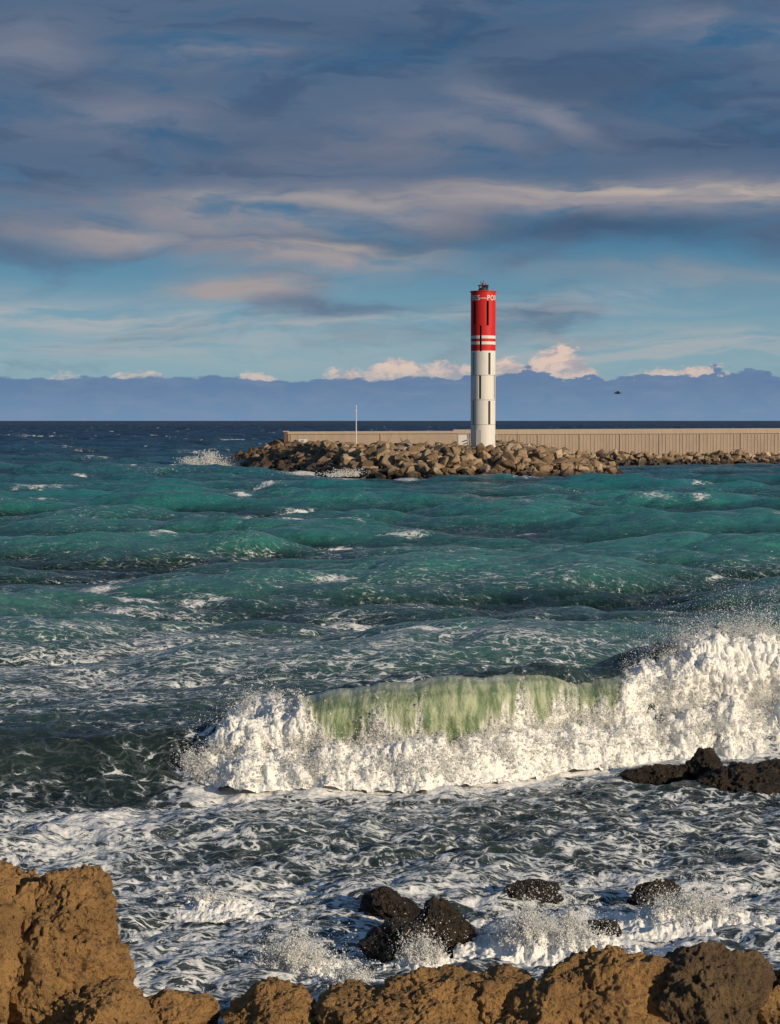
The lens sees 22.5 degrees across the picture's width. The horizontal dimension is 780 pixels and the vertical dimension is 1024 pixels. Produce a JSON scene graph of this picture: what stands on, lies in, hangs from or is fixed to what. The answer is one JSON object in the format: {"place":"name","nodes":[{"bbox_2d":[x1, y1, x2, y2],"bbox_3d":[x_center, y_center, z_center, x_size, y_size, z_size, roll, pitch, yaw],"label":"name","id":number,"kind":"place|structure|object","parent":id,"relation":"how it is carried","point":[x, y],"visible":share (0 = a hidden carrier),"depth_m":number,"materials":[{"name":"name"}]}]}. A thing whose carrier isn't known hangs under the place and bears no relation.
{"place":"outdoors","nodes":[
{"label":"outdoors","id":0,"kind":"place"},
{"bbox_2d":[0,421,779,1023],"bbox_3d":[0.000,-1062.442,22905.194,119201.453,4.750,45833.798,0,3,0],"label":"sea water","id":1,"kind":"structure","parent":0,"point":[150,581],"depth_m":51.95,"materials":[{"name":"teal liquid"}]},
{"bbox_2d":[173,449,242,466],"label":"wave splash","id":2,"kind":"object","parent":1,"relation":"on","point":[204,460],"visible":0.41,"depth_m":257.47,"materials":[{"name":"white liquid"}]},
{"bbox_2d":[158,873,274,923],"bbox_3d":[-2.350,5.129,26.369,1.560,0.529,1.263,0,3,0],"label":"wave splash","id":3,"kind":"object","parent":1,"relation":"on","point":[215,908],"visible":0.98,"depth_m":26.15,"materials":[{"name":"liquid"}]},
{"bbox_2d":[216,856,359,979],"bbox_3d":[-1.303,4.797,22.775,1.866,1.534,2.341,0,3,0],"label":"wave splash","id":4,"kind":"object","parent":1,"relation":"on","point":[297,959],"visible":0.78,"depth_m":23.04,"materials":[{"name":"liquid"}]},
{"bbox_2d":[293,467,366,476],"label":"wave splash","id":5,"kind":"object","parent":1,"relation":"on","point":[338,473],"visible":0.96,"depth_m":224.34,"materials":[{"name":"white liquid"}]},
{"bbox_2d":[310,898,383,986],"bbox_3d":[-0.400,5.014,22.459,1.300,1.121,0.958,0,3,0],"label":"wave splash","id":6,"kind":"object","parent":1,"relation":"on","point":[342,976],"visible":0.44,"depth_m":22.43,"materials":[{"name":"liquid"}]},
{"bbox_2d":[358,886,421,919],"bbox_3d":[0.031,5.281,26.046,0.923,0.568,0.715,0,3,0],"label":"wet rock","id":7,"kind":"object","parent":1,"relation":"on","point":[374,902],"visible":0.84,"depth_m":25.85,"materials":[{"name":"brown stone"}]},
{"bbox_2d":[357,917,433,962],"bbox_3d":[0.079,5.366,24.097,0.832,0.656,0.970,-2,3,-38],"label":"wet rock","id":8,"kind":"object","parent":1,"relation":"in","point":[376,942],"visible":0.57,"depth_m":23.97,"materials":[{"name":"black stone"}]},
{"bbox_2d":[365,889,464,970],"bbox_3d":[0.350,5.037,23.581,1.300,0.981,1.179,0,3,0],"label":"wave splash","id":9,"kind":"object","parent":1,"relation":"on","point":[418,955],"visible":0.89,"depth_m":23.51,"materials":[{"name":"liquid"}]},
{"bbox_2d":[414,896,476,953],"bbox_3d":[0.610,5.255,24.660,0.802,0.936,0.918,-2,3,-30],"label":"wet rock","id":10,"kind":"object","parent":1,"relation":"in","point":[448,914],"visible":0.71,"depth_m":24.37,"materials":[{"name":"black stone"}]},
{"bbox_2d":[503,878,563,903],"bbox_3d":[1.963,5.283,27.201,0.893,0.359,0.636,0,3,0],"label":"wet rock","id":11,"kind":"object","parent":1,"relation":"on","point":[542,885],"visible":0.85,"depth_m":27.03,"materials":[{"name":"brown stone"}]},
{"bbox_2d":[440,828,648,966],"bbox_3d":[2.043,4.545,24.109,2.935,1.914,1.825,0,3,0],"label":"wave splash","id":12,"kind":"object","parent":1,"relation":"on","point":[527,939],"visible":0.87,"depth_m":24.08,"materials":[{"name":"liquid"}]},
{"bbox_2d":[581,918,620,936],"bbox_3d":[2.733,5.398,25.156,0.546,0.353,0.474,-1,3,-25],"label":"wet rock","id":13,"kind":"object","parent":1,"relation":"in","point":[613,924],"visible":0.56,"depth_m":25.04,"materials":[{"name":"black stone"}]},
{"bbox_2d":[628,932,677,955],"bbox_3d":[3.100,5.195,22.253,1.300,0.779,1.371,0,3,0],"label":"wave splash","id":14,"kind":"object","parent":1,"relation":"on","point":[650,952],"depth_m":22.36,"materials":[{"name":"liquid"}]},
{"bbox_2d":[626,878,681,906],"bbox_3d":[3.634,5.260,26.978,0.791,0.424,0.746,0,3,0],"label":"wet rock","id":15,"kind":"object","parent":1,"relation":"on","point":[644,891],"visible":0.69,"depth_m":26.79,"materials":[{"name":"brown stone"}]},
{"bbox_2d":[620,764,691,784],"bbox_3d":[5.002,4.827,36.194,1.523,0.429,0.800,0,3,0],"label":"wet rock","id":16,"kind":"object","parent":1,"relation":"on","point":[658,774],"visible":0.79,"depth_m":35.90,"materials":[{"name":"brown stone"}]},
{"bbox_2d":[595,841,775,942],"bbox_3d":[3.937,4.820,25.557,2.414,1.225,1.563,0,3,0],"label":"wave splash","id":17,"kind":"object","parent":1,"relation":"on","point":[690,917],"visible":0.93,"depth_m":25.38,"materials":[{"name":"liquid"}]},
{"bbox_2d":[685,747,722,779],"bbox_3d":[5.789,4.761,36.076,0.620,0.866,0.810,2,4,42],"label":"wet rock","id":18,"kind":"object","parent":1,"relation":"in","point":[701,761],"visible":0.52,"depth_m":35.91,"materials":[{"name":"brown stone"}]},
{"bbox_2d":[695,758,779,794],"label":"wet rock","id":19,"kind":"object","parent":1,"relation":"in","point":[763,776],"visible":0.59,"depth_m":34.88,"materials":[{"name":"brown stone"}]},
{"bbox_2d":[0,0,779,420],"label":"sky","id":20,"kind":"structure","parent":0,"point":[211,210],"materials":[{"name":"blue"}]},
{"bbox_2d":[335,459,607,476],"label":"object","id":21,"kind":"structure","parent":0,"point":[488,463],"depth_m":222.50,"materials":[{"name":"stone"}]},
{"bbox_2d":[288,431,470,445],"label":"concrete seawall","id":22,"kind":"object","parent":21,"relation":"on","point":[414,437],"visible":0.44,"depth_m":267.81,"materials":[{"name":"beige concrete"}]},
{"bbox_2d":[214,431,779,479],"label":"breakwater rocks","id":23,"kind":"object","parent":21,"relation":"on","point":[406,458],"visible":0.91,"depth_m":229.61,"materials":[{"name":"stone"}]},
{"bbox_2d":[283,431,287,443],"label":"wall end pier","id":24,"kind":"structure","parent":23,"relation":"on","point":[285,437],"depth_m":267.32,"materials":[{"name":"concrete"}]},
{"bbox_2d":[298,438,306,442],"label":"equipment cabinet","id":25,"kind":"object","parent":23,"relation":"on","point":[302,440],"visible":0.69,"depth_m":261.33,"materials":[{"name":"white paint"}]},
{"bbox_2d":[354,405,357,442],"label":"signal mast","id":26,"kind":"object","parent":23,"relation":"on","point":[356,410],"visible":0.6,"depth_m":257.69,"materials":[{"name":"white metal"}]},
{"bbox_2d":[453,428,779,456],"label":"concrete seawall","id":27,"kind":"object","parent":21,"relation":"on","point":[753,441],"visible":0.49,"depth_m":291.81,"materials":[{"name":"beige concrete"}]},
{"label":"tower foundation slab","id":28,"kind":"object","parent":21,"relation":"on","visible":0},
{"bbox_2d":[457,433,471,446],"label":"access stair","id":29,"kind":"object","parent":28,"relation":"on","point":[462,439],"visible":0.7,"depth_m":230.81,"materials":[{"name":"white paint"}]},
{"bbox_2d":[470,280,495,448],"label":"lighthouse","id":30,"kind":"object","parent":28,"relation":"on","point":[483,329],"visible":0.98,"depth_m":230.29,"materials":[{"name":"white paint"}]},
{"bbox_2d":[476,430,480,445],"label":"door","id":31,"kind":"structure","parent":30,"relation":"in","point":[478,432],"depth_m":230.19,"materials":[{"name":"grey metal"}]},
{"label":"rocky shore ground","id":32,"kind":"structure","parent":0,"visible":0},
{"bbox_2d":[0,860,153,1023],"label":"rock outcrop","id":33,"kind":"object","parent":32,"relation":"on","point":[65,958],"visible":1,"depth_m":19.91,"materials":[{"name":"brown stone"}]},
{"bbox_2d":[146,989,219,1023],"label":"coastal rock","id":34,"kind":"object","parent":32,"relation":"on","point":[169,1006],"visible":0.68,"depth_m":20.13,"materials":[{"name":"brown stone"}]},
{"bbox_2d":[220,976,318,1023],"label":"coastal rock","id":35,"kind":"object","parent":32,"relation":"on","point":[272,1000],"visible":0.95,"depth_m":20.09,"materials":[{"name":"brown stone"}]},
{"bbox_2d":[312,964,535,1023],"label":"coastal rock","id":36,"kind":"object","parent":32,"relation":"on","point":[450,994],"visible":0.88,"depth_m":20.01,"materials":[{"name":"brown stone"}]},
{"bbox_2d":[496,944,670,1023],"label":"coastal rock","id":37,"kind":"object","parent":32,"relation":"on","point":[607,984],"visible":0.91,"depth_m":19.91,"materials":[{"name":"brown stone"}]},
{"bbox_2d":[655,941,776,1023],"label":"coastal rock","id":38,"kind":"object","parent":32,"relation":"on","point":[710,982],"visible":0.88,"depth_m":19.85,"materials":[{"name":"brown stone"}]},
{"bbox_2d":[757,968,779,1023],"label":"coastal rock","id":39,"kind":"object","parent":32,"relation":"on","point":[769,1012],"visible":0.3,"depth_m":19.98,"materials":[{"name":"brown stone"}]}
]}

